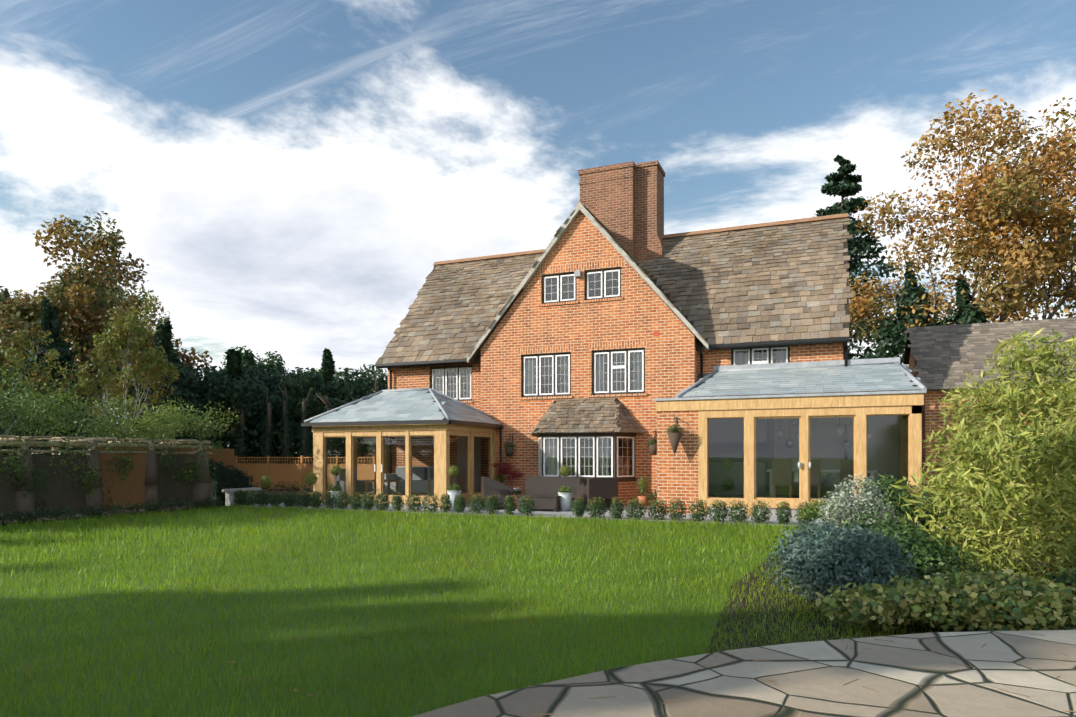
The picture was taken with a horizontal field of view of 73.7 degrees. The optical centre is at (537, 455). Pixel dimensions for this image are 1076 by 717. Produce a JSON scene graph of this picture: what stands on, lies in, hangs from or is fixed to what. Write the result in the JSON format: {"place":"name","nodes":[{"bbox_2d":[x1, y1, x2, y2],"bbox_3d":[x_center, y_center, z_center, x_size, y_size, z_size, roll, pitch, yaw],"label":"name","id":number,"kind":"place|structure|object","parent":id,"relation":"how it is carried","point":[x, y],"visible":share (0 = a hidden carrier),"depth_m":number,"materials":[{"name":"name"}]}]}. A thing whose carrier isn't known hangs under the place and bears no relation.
{"place":"outdoors","nodes":[
{"label":"outdoors","id":0,"kind":"place"},
{"bbox_2d":[0,305,74,435],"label":"birch tree leaves","id":1,"kind":"object","parent":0,"point":[11,360],"depth_m":22.77,"materials":[{"name":"green plant"}]},
{"bbox_2d":[0,455,194,519],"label":"wall panels","id":2,"kind":"object","parent":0,"point":[64,492],"visible":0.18,"depth_m":16.83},
{"bbox_2d":[42,292,179,435],"bbox_3d":[-14.673,-2.170,25.021,3.751,7.291,3.381,0,0,22],"label":"birch tree","id":3,"kind":"object","parent":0,"point":[154,358],"depth_m":24.55,"materials":[{"name":"green plant"}]},
{"bbox_2d":[14,449,210,521],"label":"pillars","id":4,"kind":"structure","parent":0,"point":[202,489],"depth_m":17.49,"materials":[{"name":"grey stone"}]},
{"bbox_2d":[0,488,312,525],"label":"border soil","id":5,"kind":"structure","parent":0,"point":[270,491],"depth_m":19.56,"materials":[{"name":"brown soil"}]},
{"bbox_2d":[0,288,79,454],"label":"tree","id":6,"kind":"object","parent":5,"relation":"on","point":[7,292],"depth_m":30.37,"materials":[{"name":"green plant"}]},
{"bbox_2d":[0,297,106,454],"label":"tree","id":7,"kind":"object","parent":5,"relation":"on","point":[50,319],"depth_m":28.12,"materials":[{"name":"green plant"}]},
{"bbox_2d":[8,392,174,453],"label":"tree trunks","id":8,"kind":"object","parent":5,"relation":"on","point":[103,396],"visible":0.02,"depth_m":30.68,"materials":[{"name":"brown plant"}]},
{"bbox_2d":[0,211,212,420],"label":"autumn tree","id":9,"kind":"object","parent":5,"relation":"on","point":[19,312],"depth_m":30.69,"materials":[{"name":"plant"}]},
{"bbox_2d":[0,435,212,454],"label":"pergola poles","id":10,"kind":"object","parent":5,"relation":"on","point":[4,440],"visible":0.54,"depth_m":17.72,"materials":[{"name":"brown wood"}]},
{"bbox_2d":[109,316,226,454],"bbox_3d":[-16.087,-2.119,30.751,5.260,7.841,5.599,0,0,22],"label":"tree","id":11,"kind":"object","parent":5,"relation":"on","point":[163,338],"depth_m":30.57,"materials":[{"name":"green plant"}]},
{"bbox_2d":[0,365,380,524],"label":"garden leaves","id":12,"kind":"object","parent":5,"relation":"on","point":[161,428],"visible":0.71,"depth_m":18.35,"materials":[{"name":"green plant"}]},
{"bbox_2d":[222,487,261,505],"bbox_3d":[-8.837,1.223,21.427,0.350,0.500,1.200,0,0,22],"label":"stone bench","id":13,"kind":"object","parent":5,"relation":"on","point":[230,497],"visible":0.55,"depth_m":20.99,"materials":[{"name":"grey stone"}]},
{"bbox_2d":[234,456,375,489],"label":"garden trellis posts","id":14,"kind":"object","parent":5,"relation":"on","point":[268,460],"visible":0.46,"depth_m":30.63,"materials":[{"name":"brown wood"}]},
{"bbox_2d":[234,464,375,489],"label":"garden fence boards","id":15,"kind":"object","parent":14,"relation":"attached to","point":[289,473],"visible":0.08,"depth_m":30.79,"materials":[{"name":"brown wood"}]},
{"bbox_2d":[237,371,378,463],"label":"tree trunks","id":16,"kind":"object","parent":5,"relation":"on","point":[269,409],"visible":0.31,"depth_m":32.80,"materials":[{"name":"brown plant"}]},
{"bbox_2d":[96,447,233,510],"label":"garden wall","id":17,"kind":"structure","parent":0,"point":[131,490],"depth_m":18.36,"materials":[{"name":"brown brick"}]},
{"bbox_2d":[208,458,254,505],"bbox_3d":[-9.712,0.794,21.789,1.563,1.494,1.622,0,0,22],"label":"shrub","id":18,"kind":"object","parent":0,"point":[241,479],"depth_m":21.22,"materials":[{"name":"green plant"}]},
{"bbox_2d":[330,491,342,505],"bbox_3d":[-5.886,1.245,20.912,0.397,0.444,0.397,0,0,22],"label":"topiary pot","id":19,"kind":"object","parent":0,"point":[336,492],"visible":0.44,"depth_m":20.77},
{"bbox_2d":[327,491,479,506],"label":"orangery floor slab","id":20,"kind":"structure","parent":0,"point":[392,493],"depth_m":22.28,"materials":[{"name":"grey stone"}]},
{"bbox_2d":[447,490,461,510],"bbox_3d":[-2.237,1.195,19.135,0.397,0.544,0.397,0,0,22],"label":"topiary pot","id":21,"kind":"object","parent":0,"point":[452,493],"visible":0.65,"depth_m":18.99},
{"bbox_2d":[481,476,513,507],"bbox_3d":[-1.141,1.027,20.089,0.820,0.880,0.860,0,0,-10],"label":"rattan armchair","id":22,"kind":"object","parent":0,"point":[490,486],"visible":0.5,"depth_m":19.66,"materials":[{"name":"wicker"}]},
{"bbox_2d":[0,503,1074,716],"bbox_3d":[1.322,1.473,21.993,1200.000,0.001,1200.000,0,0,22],"label":"lawn","id":23,"kind":"structure","parent":0,"point":[222,665],"depth_m":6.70,"materials":[{"name":"green plant"}]},
{"bbox_2d":[30,261,155,416],"bbox_3d":[-25.037,-4.771,40.173,8.944,12.502,7.632,0,0,22],"label":"tree","id":24,"kind":"object","parent":23,"relation":"on","point":[77,351],"depth_m":38.80,"materials":[{"name":"green plant"}]},
{"bbox_2d":[76,336,205,454],"bbox_3d":[-19.716,-2.372,35.836,8.574,8.224,8.467,0,0,22],"label":"tree","id":25,"kind":"object","parent":23,"relation":"on","point":[130,392],"visible":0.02,"depth_m":35.14,"materials":[{"name":"green plant"}]},
{"bbox_2d":[192,346,262,430],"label":"tree leaves","id":26,"kind":"object","parent":23,"relation":"on","point":[241,353],"depth_m":45.69,"materials":[{"name":"green plant"}]},
{"bbox_2d":[167,347,312,462],"bbox_3d":[-15.290,-1.811,35.581,8.575,7.177,7.892,0,0,22],"label":"tree","id":27,"kind":"object","parent":23,"relation":"on","point":[225,388],"depth_m":34.70,"materials":[{"name":"green plant"}]},
{"bbox_2d":[198,350,312,462],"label":"tree","id":28,"kind":"object","parent":23,"relation":"on","point":[248,359],"depth_m":38.15,"materials":[{"name":"green plant"}]},
{"bbox_2d":[255,351,302,380],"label":"tree leaves","id":29,"kind":"object","parent":23,"relation":"on","point":[270,361],"depth_m":57.71,"materials":[{"name":"green plant"}]},
{"bbox_2d":[245,348,371,463],"bbox_3d":[-11.203,-2.036,38.245,8.863,7.555,9.239,0,0,22],"label":"tree","id":30,"kind":"object","parent":23,"relation":"on","point":[344,372],"visible":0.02,"depth_m":37.90,"materials":[{"name":"green plant"}]},
{"bbox_2d":[250,349,372,463],"bbox_3d":[-10.526,-1.841,35.241,7.970,6.972,7.808,0,0,22],"label":"tree","id":31,"kind":"object","parent":23,"relation":"on","point":[309,381],"depth_m":34.43,"materials":[{"name":"green plant"}]},
{"bbox_2d":[307,368,321,374],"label":"tree leaves","id":32,"kind":"object","parent":23,"relation":"on","point":[318,370],"depth_m":49.94,"materials":[{"name":"green plant"}]},
{"bbox_2d":[339,374,387,463],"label":"tree","id":33,"kind":"object","parent":23,"relation":"on","point":[384,386],"visible":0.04,"depth_m":37.24,"materials":[{"name":"green plant"}]},
{"bbox_2d":[340,364,387,437],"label":"tree leaves","id":34,"kind":"object","parent":23,"relation":"on","point":[373,373],"depth_m":44.67,"materials":[{"name":"green plant"}]},
{"bbox_2d":[11,521,1075,714],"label":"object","id":35,"kind":"object","parent":23,"relation":"on","point":[308,694],"visible":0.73,"depth_m":4.33,"materials":[{"name":"brown plant"}]},
{"bbox_2d":[233,424,964,527],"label":"shrubs","id":36,"kind":"object","parent":23,"relation":"on","point":[453,470],"visible":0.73,"depth_m":18.31,"materials":[{"name":"green plant"}]},
{"bbox_2d":[388,343,842,473],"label":"house walls","id":37,"kind":"structure","parent":23,"relation":"on","point":[411,377],"depth_m":24.33,"materials":[{"name":"brick"}]},
{"bbox_2d":[312,423,495,507],"bbox_3d":[-4.014,-0.227,22.746,4.700,3.400,3.780,0,0,22],"label":"conservatory frame","id":38,"kind":"object","parent":37,"relation":"on","point":[440,433],"visible":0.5,"depth_m":21.23,"materials":[{"name":"brown wood"}]},
{"bbox_2d":[374,464,382,471],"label":"door handles","id":39,"kind":"object","parent":38,"relation":"attached to","point":[375,467],"visible":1,"depth_m":20.98,"materials":[{"name":"silver metal"}]},
{"bbox_2d":[334,466,456,492],"bbox_3d":[-4.496,0.753,22.772,3.250,0.800,2.000,0,0,22],"label":"sofa","id":40,"kind":"object","parent":38,"relation":"on","point":[370,484],"depth_m":22.62,"materials":[{"name":"grey fabric"}]},
{"bbox_2d":[396,467,433,479],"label":"cushions","id":41,"kind":"object","parent":40,"relation":"on","point":[401,470],"depth_m":23.13,"materials":[{"name":"grey fabric"}]},
{"bbox_2d":[304,388,488,422],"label":"orangery lead rolls","id":42,"kind":"object","parent":38,"relation":"on","point":[431,390],"visible":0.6,"depth_m":22.51,"materials":[{"name":"grey metal"}]},
{"bbox_2d":[301,420,502,481],"bbox_3d":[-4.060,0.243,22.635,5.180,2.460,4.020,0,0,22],"label":"gutter","id":43,"kind":"object","parent":38,"relation":"attached to","point":[404,422],"visible":0.65,"depth_m":20.91,"materials":[{"name":"grey metal"}]},
{"bbox_2d":[306,391,499,424],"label":"orangery roof deck","id":44,"kind":"structure","parent":38,"relation":"on","point":[379,421],"depth_m":20.94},
{"bbox_2d":[326,436,489,494],"bbox_3d":[-4.032,0.278,22.702,4.440,1.730,3.435,0,0,22],"label":"window glass","id":45,"kind":"object","parent":38,"relation":"in","point":[485,454],"visible":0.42,"depth_m":21.47,"materials":[{"name":"clear glass"}]},
{"bbox_2d":[365,479,451,494],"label":"chairs","id":46,"kind":"object","parent":38,"relation":"on","point":[374,481],"depth_m":21.96,"materials":[{"name":"brown wood"}]},
{"bbox_2d":[457,436,480,491],"bbox_3d":[-2.113,0.113,23.762,1.500,2.180,0.448,0,0,22],"label":"window glass","id":47,"kind":"object","parent":38,"relation":"on","point":[463,462],"depth_m":23.97,"materials":[{"name":"clear glass"}]},
{"bbox_2d":[309,364,920,424],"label":"conservatory roofs","id":48,"kind":"structure","parent":38,"relation":"on","point":[402,406],"depth_m":19.47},
{"bbox_2d":[654,357,926,400],"bbox_3d":[6.482,-2.022,18.781,6.230,1.210,3.180,0,0,22],"label":"roof flashing","id":49,"kind":"object","parent":48,"relation":"on","point":[851,362],"visible":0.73,"depth_m":19.29,"materials":[{"name":"grey metal"}]},
{"bbox_2d":[516,494,560,511],"bbox_3d":[0.066,1.262,19.212,1.160,0.410,0.700,0,0,20],"label":"rattan coffee table","id":50,"kind":"object","parent":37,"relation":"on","point":[547,502],"visible":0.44,"depth_m":18.86,"materials":[{"name":"brown wicker"}]},
{"bbox_2d":[574,270,581,277],"bbox_3d":[1.223,-5.562,21.948,0.190,0.170,0.160,0,0,22],"label":"alarm box","id":51,"kind":"object","parent":37,"relation":"attached to","point":[578,273],"visible":1,"depth_m":21.88,"materials":[{"name":"grey plastic"}]},
{"bbox_2d":[531,398,631,434],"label":"bay roof deck","id":52,"kind":"structure","parent":37,"relation":"on","point":[594,432],"depth_m":21.49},
{"bbox_2d":[467,202,708,362],"bbox_3d":[1.290,-5.377,21.914,7.720,4.700,0.168,0,0,22],"label":"bargeboard","id":53,"kind":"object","parent":37,"relation":"attached to","point":[579,208],"depth_m":21.96,"materials":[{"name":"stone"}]},
{"bbox_2d":[434,272,777,475],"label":"window lattice bars","id":54,"kind":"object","parent":37,"relation":"attached to","point":[570,287],"depth_m":21.94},
{"bbox_2d":[376,337,849,473],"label":"gutters and downpipes","id":55,"kind":"object","parent":37,"relation":"on","point":[765,343],"visible":0.6,"depth_m":20.31,"materials":[{"name":"black plastic"}]},
{"bbox_2d":[378,223,848,368],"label":"house roof deck","id":56,"kind":"structure","parent":37,"relation":"on","point":[476,357],"depth_m":22.02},
{"bbox_2d":[375,208,853,434],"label":"house stone tiles","id":57,"kind":"object","parent":56,"relation":"on","point":[454,311],"visible":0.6,"depth_m":22.63,"materials":[{"name":"brown stone"}]},
{"bbox_2d":[578,160,664,260],"bbox_3d":[3.025,-7.677,25.212,2.870,4.700,1.530,0,0,22],"label":"chimney","id":58,"kind":"object","parent":37,"relation":"on","point":[623,203],"visible":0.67,"depth_m":24.57,"materials":[{"name":"brick"}]},
{"bbox_2d":[433,200,847,264],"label":"roof ridge tiles","id":59,"kind":"object","parent":37,"relation":"on","point":[793,221],"visible":0.46,"depth_m":24.38,"materials":[{"name":"ceramic"}]},
{"bbox_2d":[653,331,658,335],"bbox_3d":[3.482,-3.602,21.106,0.170,0.150,0.032,0,0,22],"label":"air brick","id":60,"kind":"object","parent":37,"relation":"attached to","point":[655,333],"visible":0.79,"depth_m":21.09,"materials":[{"name":"orange brick"}]},
{"bbox_2d":[667,433,681,453],"bbox_3d":[3.451,-0.317,18.107,0.367,0.520,0.367,0,0,22],"label":"basket","id":61,"kind":"object","parent":37,"relation":"attached to","point":[674,438],"visible":1,"depth_m":18.01,"materials":[{"name":"brown"}]},
{"bbox_2d":[708,364,908,498],"bbox_3d":[6.601,-0.657,18.794,5.800,3.540,2.925,0,0,22],"label":"door glass","id":62,"kind":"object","parent":37,"relation":"on","point":[877,430],"depth_m":19.35,"materials":[{"name":"clear glass"}]},
{"bbox_2d":[698,373,773,494],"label":"wall","id":63,"kind":"structure","parent":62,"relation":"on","point":[728,446],"depth_m":20.68,"materials":[{"name":"grey"}]},
{"bbox_2d":[709,418,766,495],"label":"kitchen units","id":64,"kind":"object","parent":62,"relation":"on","point":[739,428],"depth_m":20.39,"materials":[{"name":"grey"}]},
{"bbox_2d":[772,459,853,486],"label":"wicker dining chairs","id":65,"kind":"object","parent":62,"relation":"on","point":[788,476],"depth_m":17.81,"materials":[{"name":"wicker"}]},
{"bbox_2d":[772,485,842,498],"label":"chair legs","id":66,"kind":"object","parent":65,"relation":"attached to","point":[774,491],"depth_m":18.16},
{"bbox_2d":[767,469,876,497],"bbox_3d":[7.311,0.738,18.547,2.600,0.750,0.900,0,0,22],"label":"dining table","id":67,"kind":"object","parent":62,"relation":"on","point":[871,472],"depth_m":18.12,"materials":[{"name":"brown wood"}]},
{"bbox_3d":[-0.859,-0.412,22.737,0.305,0.570,0.290,0,0,22],"label":"left basket bracket","id":68,"kind":"object","parent":37,"relation":"attached to","visible":0},
{"bbox_2d":[504,447,513,455],"bbox_3d":[-0.907,-0.127,22.621,0.309,0.300,0.309,0,0,22],"label":"basket","id":69,"kind":"object","parent":68,"relation":"attached to","point":[509,451],"visible":0.95,"depth_m":22.51,"materials":[{"name":"brown"}]},
{"bbox_3d":[3.412,-0.462,20.974,0.305,0.570,0.290,0,0,22],"label":"basket bracket","id":70,"kind":"object","parent":37,"relation":"attached to","visible":0},
{"bbox_2d":[648,444,656,454],"bbox_3d":[3.364,-0.177,20.858,0.309,0.300,0.309,0,0,22],"label":"basket","id":71,"kind":"object","parent":70,"relation":"attached to","point":[653,449],"visible":0.84,"depth_m":20.75,"materials":[{"name":"brown"}]},
{"bbox_2d":[412,630,1075,716],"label":"stone terrace","id":72,"kind":"structure","parent":23,"relation":"on","point":[908,675],"depth_m":3.83,"materials":[{"name":"grey stone"}]},
{"bbox_2d":[812,154,903,359],"bbox_3d":[16.604,-7.540,39.426,8.711,18.025,8.920,0,0,22],"label":"cedar","id":73,"kind":"object","parent":23,"relation":"on","point":[860,245],"depth_m":38.41,"materials":[{"name":"green plant"}]},
{"bbox_2d":[862,262,941,363],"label":"conifer tree","id":74,"kind":"object","parent":23,"relation":"on","point":[893,339],"visible":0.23,"depth_m":32.60,"materials":[{"name":"green plant"}]},
{"bbox_2d":[940,274,989,325],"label":"conifer tree","id":75,"kind":"object","parent":23,"relation":"on","point":[970,314],"visible":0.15,"depth_m":28.80,"materials":[{"name":"green plant"}]},
{"bbox_2d":[0,0,1075,454],"label":"sky","id":76,"kind":"structure","parent":0,"point":[289,177],"materials":[{"name":"blue"}]},
{"bbox_2d":[525,476,583,505],"bbox_3d":[0.554,1.027,20.525,1.650,0.880,0.820,0,0,22],"label":"rattan sofa","id":77,"kind":"object","parent":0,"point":[544,485],"visible":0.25,"depth_m":20.18,"materials":[{"name":"grey"}]},
{"bbox_2d":[558,492,572,510],"bbox_3d":[0.724,1.220,19.103,0.397,0.494,0.397,0,0,22],"label":"topiary pot","id":78,"kind":"object","parent":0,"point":[565,500],"visible":0.85,"depth_m":18.98,"materials":[{"name":"silver metal"}]},
{"bbox_2d":[511,493,647,508],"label":"terracotta pots","id":79,"kind":"object","parent":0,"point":[643,499],"visible":0.15,"depth_m":20.67,"materials":[{"name":"ceramic"}]},
{"bbox_2d":[481,212,697,504],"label":"house gable walls","id":80,"kind":"structure","parent":0,"point":[641,310],"depth_m":21.99,"materials":[{"name":"orange brick"}]},
{"bbox_2d":[427,259,648,366],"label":"soldier window lintels","id":81,"kind":"object","parent":80,"relation":"in","point":[591,346],"depth_m":21.98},
{"bbox_2d":[460,297,646,402],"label":"window sills","id":82,"kind":"structure","parent":80,"relation":"attached to","point":[576,302],"depth_m":22.00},
{"bbox_2d":[537,433,636,481],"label":"bay timber bands","id":83,"kind":"object","parent":80,"relation":"attached to","point":[621,480],"visible":0.39,"depth_m":21.16,"materials":[{"name":"wood"}]},
{"bbox_2d":[432,269,787,476],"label":"white casement windows","id":84,"kind":"structure","parent":80,"relation":"in","point":[624,366],"depth_m":21.70,"materials":[{"name":"white wood"}]},
{"bbox_2d":[434,272,785,475],"bbox_3d":[1.454,-2.495,21.892,11.500,6.145,1.390,0,0,22],"label":"window glass","id":85,"kind":"object","parent":84,"relation":"in","point":[597,386],"visible":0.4,"depth_m":21.68,"materials":[{"name":"clear glass"}]},
{"bbox_2d":[434,272,785,475],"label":"lead cames","id":86,"kind":"object","parent":85,"relation":"attached to","point":[616,381],"depth_m":21.64,"materials":[{"name":"grey metal"}]},
{"bbox_2d":[431,267,789,478],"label":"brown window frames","id":87,"kind":"structure","parent":80,"relation":"in","point":[615,435],"depth_m":21.73,"materials":[{"name":"wood"}]},
{"bbox_2d":[577,477,617,508],"bbox_3d":[1.611,1.027,19.548,0.860,0.880,0.820,0,0,-21],"label":"rattan armchair","id":88,"kind":"object","parent":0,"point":[606,489],"visible":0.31,"depth_m":19.19,"materials":[{"name":"brown wicker"}]},
{"bbox_2d":[242,503,957,531],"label":"house patio","id":89,"kind":"structure","parent":0,"point":[566,514],"depth_m":18.23,"materials":[{"name":"grey stone"}]},
{"bbox_2d":[435,349,785,475],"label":"window curtains","id":90,"kind":"object","parent":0,"point":[638,384],"depth_m":21.75,"materials":[{"name":"white fabric"}]},
{"bbox_2d":[618,481,634,505],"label":"brick wall","id":91,"kind":"structure","parent":0,"point":[626,490],"depth_m":21.11,"materials":[{"name":"brick"}]},
{"bbox_2d":[657,410,697,513],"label":"brick wall","id":92,"kind":"structure","parent":0,"point":[677,475],"depth_m":18.35,"materials":[{"name":"brick"}]},
{"bbox_2d":[707,495,816,516],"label":"orangery floor slab","id":93,"kind":"structure","parent":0,"point":[773,511],"depth_m":17.91,"materials":[{"name":"grey stone"}]},
{"bbox_2d":[656,393,923,514],"bbox_3d":[6.466,0.028,18.794,6.130,2.890,3.090,0,0,22],"label":"orangery frame","id":94,"kind":"object","parent":93,"relation":"on","point":[806,409],"visible":0.69,"depth_m":17.29,"materials":[{"name":"brown wood"}]},
{"bbox_2d":[679,365,921,397],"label":"orangery roof deck","id":95,"kind":"structure","parent":94,"relation":"on","point":[805,389],"depth_m":17.47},
{"bbox_2d":[798,462,810,467],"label":"orangery door handles","id":96,"kind":"object","parent":94,"relation":"attached to","point":[799,464],"visible":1,"depth_m":17.16,"materials":[{"name":"silver metal"}]},
{"bbox_2d":[776,473,869,498],"bbox_3d":[7.166,0.763,18.196,2.300,0.660,0.001,0,0,22],"label":"dining table glass","id":97,"kind":"object","parent":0,"point":[833,477],"depth_m":18.20,"materials":[{"name":"glass"}]},
{"bbox_2d":[706,524,1074,652],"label":"border soil","id":98,"kind":"structure","parent":0,"point":[767,627],"depth_m":6.50,"materials":[{"name":"brown soil"}]},
{"bbox_2d":[760,327,1075,632],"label":"shrub leaves","id":99,"kind":"object","parent":98,"relation":"on","point":[839,562],"visible":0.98,"depth_m":7.56,"materials":[{"name":"green plant"}]},
{"bbox_2d":[848,89,1075,348],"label":"autumn tree","id":100,"kind":"object","parent":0,"point":[1025,206],"depth_m":27.96,"materials":[{"name":"orange plant"}]},
{"bbox_2d":[909,352,1074,505],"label":"outbuilding walls","id":101,"kind":"structure","parent":0,"point":[930,408],"depth_m":20.55,"materials":[{"name":"brick"}]},
{"bbox_2d":[904,325,1011,389],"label":"outbuilding roof deck","id":102,"kind":"structure","parent":101,"relation":"on","point":[907,355],"depth_m":24.80,"materials":[{"name":"grey"}]},
{"bbox_2d":[905,317,1075,389],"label":"roof tiles","id":103,"kind":"object","parent":102,"relation":"on","point":[966,352],"visible":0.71,"depth_m":21.96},
{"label":"pendant cords","id":104,"kind":"object","parent":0,"visible":0},
{"bbox_2d":[777,418,870,449],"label":"pendant globes","id":105,"kind":"object","parent":104,"relation":"hanging from","point":[780,435],"depth_m":18.41,"materials":[{"name":"clear glass"}]}
]}

